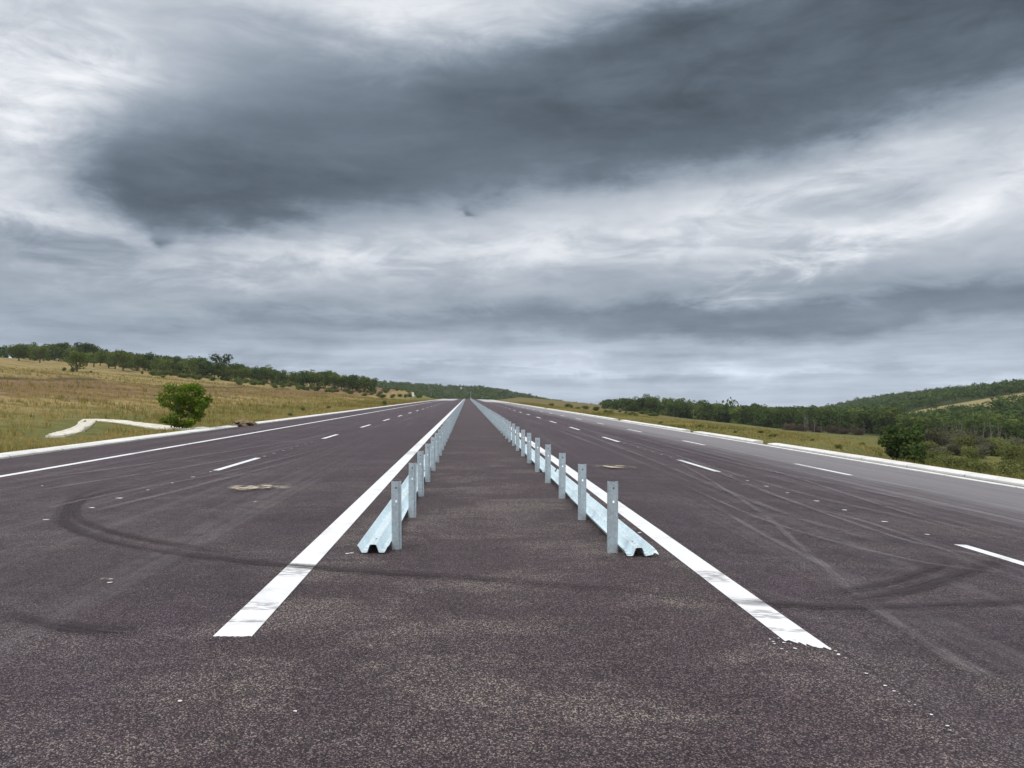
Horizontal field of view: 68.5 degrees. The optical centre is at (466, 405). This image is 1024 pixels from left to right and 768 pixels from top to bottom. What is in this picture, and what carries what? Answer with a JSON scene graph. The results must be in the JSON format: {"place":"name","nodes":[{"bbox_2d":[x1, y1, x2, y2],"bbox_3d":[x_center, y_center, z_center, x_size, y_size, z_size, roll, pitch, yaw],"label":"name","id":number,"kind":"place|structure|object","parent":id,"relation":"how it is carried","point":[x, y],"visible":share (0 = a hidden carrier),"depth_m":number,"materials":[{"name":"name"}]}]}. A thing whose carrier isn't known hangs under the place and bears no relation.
{"place":"outdoors","nodes":[
{"label":"outdoors","id":0,"kind":"place"},
{"bbox_2d":[0,399,1023,767],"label":"road","id":1,"kind":"structure","parent":0,"point":[592,653],"depth_m":5.57,"materials":[{"name":"asphalt"}]},
{"bbox_2d":[16,614,118,631],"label":"tyre marks","id":2,"kind":"object","parent":1,"relation":"on","point":[67,625],"visible":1,"depth_m":5.09,"materials":[{"name":"black rubber"}]},
{"bbox_2d":[71,492,177,544],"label":"tyre marks","id":3,"kind":"object","parent":1,"relation":"on","point":[89,523],"visible":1,"depth_m":8.96,"materials":[{"name":"black rubber"}]},
{"bbox_2d":[0,399,440,458],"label":"kerb","id":4,"kind":"structure","parent":1,"relation":"on","point":[55,449],"depth_m":26.09,"materials":[{"name":"concrete"}]},
{"bbox_2d":[0,399,446,476],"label":"edge line","id":5,"kind":"object","parent":1,"relation":"on","point":[153,449],"visible":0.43,"depth_m":20.43,"materials":[{"name":"paint"}]},
{"bbox_2d":[232,419,256,426],"bbox_3d":[-11.862,0.872,39.903,1.026,0.395,4.076,0,0,0],"label":"soil heap","id":6,"kind":"object","parent":1,"relation":"on","point":[242,422],"visible":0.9,"depth_m":39.14,"materials":[{"name":"soil"}]},
{"bbox_2d":[57,500,571,585],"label":"tyre marks","id":7,"kind":"object","parent":1,"relation":"on","point":[69,525],"visible":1,"depth_m":7.12,"materials":[{"name":"black rubber"}]},
{"bbox_2d":[215,401,448,469],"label":"lane line","id":8,"kind":"object","parent":1,"relation":"on","point":[225,467],"visible":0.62,"depth_m":17.93,"materials":[{"name":"paint"}]},
{"bbox_2d":[214,399,463,636],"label":"median line","id":9,"kind":"object","parent":1,"relation":"on","point":[251,617],"visible":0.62,"depth_m":6.91,"materials":[{"name":"paint"}]},
{"bbox_2d":[357,493,407,552],"bbox_3d":[-0.935,1.390,9.459,0.320,0.084,4.000,0,1,0],"label":"guardrail section","id":10,"kind":"object","parent":1,"relation":"on","point":[378,534],"visible":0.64,"depth_m":8.38,"materials":[{"name":"metal"}]},
{"bbox_2d":[391,481,401,549],"bbox_3d":[-0.722,1.248,7.697,0.100,0.955,0.055,0,0,-2],"label":"guardrail post","id":11,"kind":"object","parent":1,"relation":"on","point":[396,511],"visible":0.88,"depth_m":7.67,"materials":[{"name":"metal"}]},
{"bbox_2d":[408,463,416,517],"bbox_3d":[-0.707,1.215,9.714,0.100,0.955,0.055,0,0,0],"label":"guardrail post","id":12,"kind":"object","parent":1,"relation":"on","point":[412,491],"visible":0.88,"depth_m":9.69,"materials":[{"name":"metal"}]},
{"bbox_2d":[401,471,424,495],"bbox_3d":[-0.942,1.337,13.469,0.320,0.084,4.000,0,1,0],"label":"guardrail section","id":13,"kind":"object","parent":1,"relation":"on","point":[405,486],"visible":0.16,"depth_m":12.74,"materials":[{"name":"metal"}]},
{"bbox_2d":[417,451,423,496],"bbox_3d":[-0.724,1.181,11.737,0.100,0.955,0.055,0,1,-1],"label":"guardrail post","id":14,"kind":"object","parent":1,"relation":"on","point":[420,475],"visible":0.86,"depth_m":11.71,"materials":[{"name":"metal"}]},
{"bbox_2d":[425,443,430,481],"bbox_3d":[-0.720,1.165,13.713,0.100,0.955,0.056,0,0,-2],"label":"guardrail post","id":15,"kind":"object","parent":1,"relation":"on","point":[427,464],"visible":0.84,"depth_m":13.69,"materials":[{"name":"metal"}]},
{"bbox_2d":[431,437,435,470],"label":"guardrail post","id":16,"kind":"object","parent":1,"relation":"on","point":[433,452],"visible":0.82,"depth_m":15.73,"materials":[{"name":"metal"}]},
{"bbox_2d":[43,450,948,725],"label":"paint spots","id":17,"kind":"object","parent":1,"relation":"on","point":[639,532],"visible":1,"depth_m":4.74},
{"bbox_2d":[521,430,524,455],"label":"guardrail post","id":18,"kind":"object","parent":1,"relation":"on","point":[522,444],"visible":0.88,"depth_m":19.48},
{"bbox_2d":[527,433,531,462],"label":"guardrail post","id":19,"kind":"object","parent":1,"relation":"on","point":[529,459],"visible":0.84,"depth_m":17.48,"materials":[{"name":"metal"}]},
{"bbox_2d":[535,438,539,471],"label":"guardrail post","id":20,"kind":"object","parent":1,"relation":"on","point":[537,456],"visible":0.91,"depth_m":15.48,"materials":[{"name":"metal"}]},
{"bbox_2d":[526,453,555,471],"bbox_3d":[1.665,1.285,17.319,0.320,0.084,4.000,0,1,0],"label":"guardrail section","id":21,"kind":"object","parent":1,"relation":"on","point":[542,463],"visible":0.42,"depth_m":16.84,"materials":[{"name":"metal"}]},
{"bbox_2d":[545,444,550,482],"bbox_3d":[1.461,1.172,13.538,0.100,0.955,0.055,0,0,1],"label":"guardrail post","id":22,"kind":"object","parent":1,"relation":"on","point":[547,467],"visible":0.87,"depth_m":13.51,"materials":[{"name":"metal"}]},
{"bbox_2d":[559,453,565,498],"bbox_3d":[1.460,1.198,11.511,0.100,0.955,0.056,0,0,1],"label":"guardrail post","id":23,"kind":"object","parent":1,"relation":"on","point":[562,477],"visible":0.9,"depth_m":11.48,"materials":[{"name":"metal"}]},
{"bbox_2d":[543,469,589,498],"bbox_3d":[1.691,1.339,13.309,0.320,0.084,4.000,0,1,0],"label":"guardrail section","id":24,"kind":"object","parent":1,"relation":"on","point":[571,490],"visible":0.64,"depth_m":12.76,"materials":[{"name":"metal"}]},
{"bbox_2d":[578,464,585,519],"bbox_3d":[1.461,1.214,9.515,0.100,0.955,0.055,0,0,1],"label":"guardrail post","id":25,"kind":"object","parent":1,"relation":"on","point":[581,497],"visible":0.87,"depth_m":9.49,"materials":[{"name":"metal"}]},
{"bbox_2d":[607,481,617,552],"bbox_3d":[1.463,1.235,7.536,0.100,0.955,0.055,0,0,-2],"label":"guardrail post","id":26,"kind":"object","parent":1,"relation":"on","point":[612,524],"visible":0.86,"depth_m":7.51,"materials":[{"name":"metal"}]},
{"bbox_2d":[568,494,658,555],"bbox_3d":[1.688,1.392,9.285,0.346,0.083,4.028,0,1,0],"label":"guardrail section","id":27,"kind":"object","parent":1,"relation":"on","point":[630,540],"visible":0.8,"depth_m":8.35,"materials":[{"name":"metal"}]},
{"bbox_2d":[511,427,830,649],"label":"median line","id":28,"kind":"object","parent":1,"relation":"on","point":[784,628],"visible":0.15,"depth_m":6.42,"materials":[{"name":"paint"}]},
{"bbox_2d":[494,400,1023,488],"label":"kerb","id":29,"kind":"structure","parent":1,"relation":"on","point":[1014,481],"depth_m":23.80,"materials":[{"name":"concrete"}]},
{"bbox_2d":[495,404,1023,565],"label":"lane line","id":30,"kind":"object","parent":1,"relation":"on","point":[994,555],"visible":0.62,"depth_m":8.43,"materials":[{"name":"paint"}]},
{"bbox_2d":[733,599,1022,607],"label":"tyre marks","id":31,"kind":"object","parent":1,"relation":"on","point":[890,606],"visible":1,"depth_m":5.75,"materials":[{"name":"black rubber"}]},
{"bbox_2d":[842,564,946,589],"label":"tyre marks","id":32,"kind":"object","parent":1,"relation":"on","point":[924,569],"visible":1,"depth_m":6.83,"materials":[{"name":"black rubber"}]},
{"bbox_2d":[863,561,988,598],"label":"tyre marks","id":33,"kind":"object","parent":1,"relation":"on","point":[919,587],"visible":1,"depth_m":6.56,"materials":[{"name":"black rubber"}]},
{"bbox_2d":[0,358,1023,479],"bbox_3d":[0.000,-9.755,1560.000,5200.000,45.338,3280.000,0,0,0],"label":"ground","id":34,"kind":"structure","parent":0,"point":[65,422],"depth_m":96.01,"materials":[{"name":"plant"}]},
{"bbox_2d":[7,343,29,360],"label":"hill tree","id":35,"kind":"object","parent":34,"relation":"on","point":[18,352],"visible":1,"depth_m":288.30,"materials":[{"name":"green plant"}]},
{"bbox_2d":[29,345,50,362],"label":"hill tree","id":36,"kind":"object","parent":34,"relation":"on","point":[44,350],"visible":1,"depth_m":285.93,"materials":[{"name":"green plant"}]},
{"bbox_2d":[47,343,63,360],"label":"dark tree","id":37,"kind":"object","parent":34,"relation":"on","point":[53,349],"visible":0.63,"depth_m":347.99,"materials":[{"name":"green plant"}]},
{"bbox_2d":[64,350,87,371],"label":"hill tree","id":38,"kind":"object","parent":34,"relation":"on","point":[76,357],"visible":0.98,"depth_m":187.28,"materials":[{"name":"green plant"}]},
{"bbox_2d":[85,351,100,366],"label":"hill tree","id":39,"kind":"object","parent":34,"relation":"on","point":[92,358],"visible":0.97,"depth_m":275.56,"materials":[{"name":"green plant"}]},
{"bbox_2d":[0,345,218,370],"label":"hill wood","id":40,"kind":"object","parent":34,"relation":"on","point":[4,352],"visible":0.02,"depth_m":348.58,"materials":[{"name":"green plant"}]},
{"bbox_2d":[106,354,118,368],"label":"hill tree","id":41,"kind":"object","parent":34,"relation":"on","point":[112,362],"visible":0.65,"depth_m":273.67,"materials":[{"name":"green plant"}]},
{"bbox_2d":[112,349,136,370],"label":"hill tree","id":42,"kind":"object","parent":34,"relation":"on","point":[122,356],"visible":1,"depth_m":260.27,"materials":[{"name":"green plant"}]},
{"bbox_2d":[45,419,210,436],"bbox_3d":[-15.726,1.121,36.883,7.063,0.796,14.985,0,0,-22],"label":"drainage channel","id":43,"kind":"object","parent":34,"relation":"on","point":[81,426],"visible":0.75,"depth_m":36.58,"materials":[{"name":"concrete"}]},
{"bbox_2d":[131,354,146,370],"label":"bushy tree","id":44,"kind":"object","parent":34,"relation":"on","point":[138,361],"visible":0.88,"depth_m":276.72,"materials":[{"name":"green plant"}]},
{"bbox_2d":[145,355,163,370],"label":"bushy tree","id":45,"kind":"object","parent":34,"relation":"on","point":[152,365],"visible":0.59,"depth_m":280.25,"materials":[{"name":"green plant"}]},
{"bbox_2d":[155,357,173,371],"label":"bushy tree","id":46,"kind":"object","parent":34,"relation":"on","point":[164,366],"visible":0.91,"depth_m":267.31,"materials":[{"name":"green plant"}]},
{"bbox_2d":[155,382,213,427],"bbox_3d":[-13.239,0.103,35.231,2.536,2.476,2.148,0,0,-8],"label":"young tree","id":47,"kind":"object","parent":34,"relation":"on","point":[198,403],"visible":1,"depth_m":34.98,"materials":[{"name":"green plant"}]},
{"bbox_2d":[178,355,199,373],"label":"bushy tree","id":48,"kind":"object","parent":34,"relation":"on","point":[186,365],"visible":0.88,"depth_m":288.78,"materials":[{"name":"green plant"}]},
{"bbox_2d":[189,356,211,375],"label":"dark tree","id":49,"kind":"object","parent":34,"relation":"on","point":[202,363],"visible":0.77,"depth_m":295.50,"materials":[{"name":"green plant"}]},
{"bbox_2d":[208,353,233,380],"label":"dark tree","id":50,"kind":"object","parent":34,"relation":"on","point":[220,362],"visible":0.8,"depth_m":268.02,"materials":[{"name":"green plant"}]},
{"bbox_2d":[219,364,236,380],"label":"bushy tree","id":51,"kind":"object","parent":34,"relation":"on","point":[229,374],"visible":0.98,"depth_m":265.89,"materials":[{"name":"green plant"}]},
{"bbox_2d":[234,366,250,380],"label":"bushy tree","id":52,"kind":"object","parent":34,"relation":"on","point":[241,372],"visible":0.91,"depth_m":274.73,"materials":[{"name":"green plant"}]},
{"bbox_2d":[249,366,267,380],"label":"dark tree","id":53,"kind":"object","parent":34,"relation":"on","point":[256,372],"visible":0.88,"depth_m":312.02,"materials":[{"name":"green plant"}]},
{"bbox_2d":[260,365,272,382],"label":"bushy tree","id":54,"kind":"object","parent":34,"relation":"on","point":[268,374],"visible":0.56,"depth_m":318.79,"materials":[{"name":"green plant"}]},
{"bbox_2d":[274,370,286,384],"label":"dark tree","id":55,"kind":"object","parent":34,"relation":"on","point":[282,376],"visible":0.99,"depth_m":314.28,"materials":[{"name":"green plant"}]},
{"bbox_2d":[296,371,311,386],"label":"dark tree","id":56,"kind":"object","parent":34,"relation":"on","point":[302,378],"visible":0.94,"depth_m":295.26,"materials":[{"name":"green plant"}]},
{"bbox_2d":[308,369,325,388],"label":"bushy tree","id":57,"kind":"object","parent":34,"relation":"on","point":[315,379],"visible":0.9,"depth_m":298.12,"materials":[{"name":"green plant"}]},
{"bbox_2d":[323,372,343,388],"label":"bushy tree","id":58,"kind":"object","parent":34,"relation":"on","point":[332,377],"visible":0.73,"depth_m":303.79,"materials":[{"name":"green plant"}]},
{"bbox_2d":[341,375,357,390],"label":"dark tree","id":59,"kind":"object","parent":34,"relation":"on","point":[349,385],"visible":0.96,"depth_m":298.81,"materials":[{"name":"green plant"}]},
{"bbox_2d":[354,375,372,391],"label":"bushy tree","id":60,"kind":"object","parent":34,"relation":"on","point":[363,384],"visible":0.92,"depth_m":305.66,"materials":[{"name":"green plant"}]},
{"bbox_2d":[376,380,591,403],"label":"ridge wood","id":61,"kind":"object","parent":34,"relation":"on","point":[482,390],"visible":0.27,"depth_m":873.24,"materials":[{"name":"green plant"}]},
{"bbox_2d":[645,395,660,412],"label":"valley tree","id":62,"kind":"object","parent":34,"relation":"on","point":[652,401],"visible":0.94,"depth_m":315.75,"materials":[{"name":"green plant"}]},
{"bbox_2d":[659,397,675,415],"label":"olive tree","id":63,"kind":"object","parent":34,"relation":"on","point":[665,400],"visible":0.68,"depth_m":329.21,"materials":[{"name":"green plant"}]},
{"bbox_2d":[667,398,680,416],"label":"valley tree","id":64,"kind":"object","parent":34,"relation":"on","point":[674,405],"visible":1,"depth_m":319.41,"materials":[{"name":"green plant"}]},
{"bbox_2d":[675,400,688,417],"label":"valley tree","id":65,"kind":"object","parent":34,"relation":"on","point":[681,410],"visible":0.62,"depth_m":323.38,"materials":[{"name":"green plant"}]},
{"bbox_2d":[693,403,705,419],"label":"olive tree","id":66,"kind":"object","parent":34,"relation":"on","point":[698,412],"visible":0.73,"depth_m":302.46,"materials":[{"name":"green plant"}]},
{"bbox_2d":[701,400,717,420],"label":"valley tree","id":67,"kind":"object","parent":34,"relation":"on","point":[705,415],"visible":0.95,"depth_m":297.47,"materials":[{"name":"green plant"}]},
{"bbox_2d":[727,407,741,423],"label":"olive tree","id":68,"kind":"object","parent":34,"relation":"on","point":[734,412],"visible":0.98,"depth_m":289.96,"materials":[{"name":"green plant"}]},
{"bbox_2d":[740,405,753,424],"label":"valley tree","id":69,"kind":"object","parent":34,"relation":"on","point":[744,410],"visible":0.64,"depth_m":292.73,"materials":[{"name":"green plant"}]},
{"bbox_2d":[745,406,763,425],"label":"valley tree","id":70,"kind":"object","parent":34,"relation":"on","point":[751,415],"visible":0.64,"depth_m":281.70,"materials":[{"name":"green plant"}]},
{"bbox_2d":[753,405,771,426],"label":"valley tree","id":71,"kind":"object","parent":34,"relation":"on","point":[765,418],"visible":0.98,"depth_m":271.82,"materials":[{"name":"green plant"}]},
{"bbox_2d":[766,408,777,427],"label":"valley tree","id":72,"kind":"object","parent":34,"relation":"on","point":[772,419],"visible":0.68,"depth_m":270.81,"materials":[{"name":"green plant"}]},
{"bbox_2d":[773,406,792,428],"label":"valley tree","id":73,"kind":"object","parent":34,"relation":"on","point":[780,418],"visible":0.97,"depth_m":266.08,"materials":[{"name":"green plant"}]},
{"bbox_2d":[794,408,814,427],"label":"valley tree","id":74,"kind":"object","parent":34,"relation":"on","point":[801,417],"visible":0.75,"depth_m":259.68,"materials":[{"name":"green plant"}]},
{"bbox_2d":[598,378,1023,432],"bbox_3d":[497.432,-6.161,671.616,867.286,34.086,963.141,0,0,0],"label":"valley wood","id":75,"kind":"object","parent":34,"relation":"on","point":[906,400],"visible":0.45,"depth_m":450.35,"materials":[{"name":"green plant"}]},
{"bbox_2d":[807,405,827,429],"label":"valley tree","id":76,"kind":"object","parent":34,"relation":"on","point":[819,420],"visible":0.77,"depth_m":257.51,"materials":[{"name":"green plant"}]},
{"bbox_2d":[822,411,840,431],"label":"valley tree","id":77,"kind":"object","parent":34,"relation":"on","point":[829,416],"visible":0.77,"depth_m":251.41,"materials":[{"name":"green plant"}]},
{"bbox_2d":[832,409,850,429],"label":"valley tree","id":78,"kind":"object","parent":34,"relation":"on","point":[842,423],"visible":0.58,"depth_m":256.02,"materials":[{"name":"green plant"}]},
{"bbox_2d":[846,407,862,430],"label":"olive tree","id":79,"kind":"object","parent":34,"relation":"on","point":[851,422],"visible":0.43,"depth_m":256.02,"materials":[{"name":"green plant"}]},
{"bbox_2d":[852,410,874,433],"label":"valley tree","id":80,"kind":"object","parent":34,"relation":"on","point":[860,421],"visible":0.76,"depth_m":246.13,"materials":[{"name":"green plant"}]},
{"bbox_2d":[859,408,879,432],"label":"valley tree","id":81,"kind":"object","parent":34,"relation":"on","point":[866,419],"visible":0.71,"depth_m":245.89,"materials":[{"name":"green plant"}]},
{"bbox_2d":[872,416,894,434],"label":"valley tree","id":82,"kind":"object","parent":34,"relation":"on","point":[877,429],"visible":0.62,"depth_m":232.35,"materials":[{"name":"green plant"}]},
{"bbox_2d":[874,406,900,433],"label":"tree","id":83,"kind":"object","parent":34,"relation":"on","point":[888,414],"visible":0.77,"depth_m":230.07,"materials":[{"name":"green plant"}]},
{"bbox_2d":[877,424,926,463],"bbox_3d":[29.189,3.348,50.133,3.074,4.302,2.948,0,0,-41],"label":"roadside tree","id":84,"kind":"object","parent":34,"relation":"on","point":[904,443],"visible":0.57,"depth_m":49.54,"materials":[{"name":"green plant"}]},
{"bbox_2d":[898,412,916,427],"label":"valley tree","id":85,"kind":"object","parent":34,"relation":"on","point":[907,419],"visible":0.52,"depth_m":220.71,"materials":[{"name":"green plant"}]},
{"bbox_2d":[910,416,930,429],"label":"tree","id":86,"kind":"object","parent":34,"relation":"on","point":[923,421],"visible":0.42,"depth_m":210.46,"materials":[{"name":"green plant"}]},
{"bbox_2d":[920,427,945,445],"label":"shrub","id":87,"kind":"object","parent":34,"relation":"on","point":[934,437],"visible":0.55,"depth_m":91.00,"materials":[{"name":"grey plant"}]},
{"bbox_2d":[924,450,954,458],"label":"shrub","id":88,"kind":"object","parent":34,"relation":"on","point":[932,454],"visible":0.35,"depth_m":73.77,"materials":[{"name":"green plant"}]},
{"bbox_2d":[939,420,955,434],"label":"valley tree","id":89,"kind":"object","parent":34,"relation":"on","point":[948,427],"visible":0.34,"depth_m":203.66,"materials":[{"name":"green plant"}]},
{"bbox_2d":[942,443,964,455],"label":"shrub","id":90,"kind":"object","parent":34,"relation":"on","point":[955,449],"visible":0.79,"depth_m":79.55,"materials":[{"name":"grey plant"}]},
{"bbox_2d":[936,455,972,466],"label":"shrub","id":91,"kind":"object","parent":34,"relation":"on","point":[952,462],"visible":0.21,"depth_m":66.08,"materials":[{"name":"green plant"}]},
{"bbox_2d":[951,435,978,447],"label":"shrub","id":92,"kind":"object","parent":34,"relation":"on","point":[967,442],"visible":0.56,"depth_m":88.77,"materials":[{"name":"green plant"}]},
{"bbox_2d":[959,416,980,432],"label":"valley tree","id":93,"kind":"object","parent":34,"relation":"on","point":[974,423],"visible":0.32,"depth_m":205.72,"materials":[{"name":"green plant"}]},
{"bbox_2d":[960,445,981,461],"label":"shrub","id":94,"kind":"object","parent":34,"relation":"on","point":[970,452],"visible":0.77,"depth_m":76.13,"materials":[{"name":"green plant"}]},
{"bbox_2d":[951,458,991,471],"bbox_3d":[41.529,5.745,62.021,3.362,2.883,3.338,0,0,4],"label":"shrub","id":95,"kind":"object","parent":34,"relation":"on","point":[982,467],"visible":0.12,"depth_m":61.32,"materials":[{"name":"green plant"}]},
{"bbox_2d":[975,441,989,458],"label":"shrub","id":96,"kind":"object","parent":34,"relation":"on","point":[982,454],"visible":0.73,"depth_m":78.86,"materials":[{"name":"green plant"}]},
{"bbox_2d":[968,439,996,455],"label":"shrub","id":97,"kind":"object","parent":34,"relation":"on","point":[983,441],"visible":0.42,"depth_m":86.50,"materials":[{"name":"green plant"}]},
{"bbox_2d":[977,413,1005,423],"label":"olive tree","id":98,"kind":"object","parent":34,"relation":"on","point":[995,418],"visible":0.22,"depth_m":196.08,"materials":[{"name":"green plant"}]},
{"bbox_2d":[984,420,1010,438],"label":"valley tree","id":99,"kind":"object","parent":34,"relation":"on","point":[1000,427],"visible":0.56,"depth_m":185.48,"materials":[{"name":"green plant"}]},
{"bbox_2d":[987,442,1010,456],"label":"shrub","id":100,"kind":"object","parent":34,"relation":"on","point":[997,450],"visible":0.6,"depth_m":86.04,"materials":[{"name":"green plant"}]},
{"bbox_2d":[992,421,1015,438],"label":"valley tree","id":101,"kind":"object","parent":34,"relation":"on","point":[1010,425],"visible":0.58,"depth_m":184.72,"materials":[{"name":"green plant"}]},
{"bbox_2d":[989,462,1023,476],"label":"shrub","id":102,"kind":"object","parent":34,"relation":"on","point":[1017,468],"visible":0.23,"depth_m":63.77,"materials":[{"name":"green plant"}]},
{"bbox_2d":[998,443,1023,466],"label":"shrub","id":103,"kind":"object","parent":34,"relation":"on","point":[1014,452],"visible":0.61,"depth_m":74.53,"materials":[{"name":"green plant"}]},
{"bbox_2d":[998,458,1023,473],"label":"shrub","id":104,"kind":"object","parent":34,"relation":"on","point":[1011,461],"visible":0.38,"depth_m":72.49,"materials":[{"name":"green plant"}]},
{"bbox_2d":[1014,421,1023,440],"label":"valley tree","id":105,"kind":"object","parent":34,"relation":"on","point":[1020,433],"visible":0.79,"depth_m":186.88,"materials":[{"name":"green plant"}]},
{"bbox_2d":[0,0,1023,407],"label":"sky","id":106,"kind":"structure","parent":0,"point":[772,203],"materials":[{"name":"grey"}]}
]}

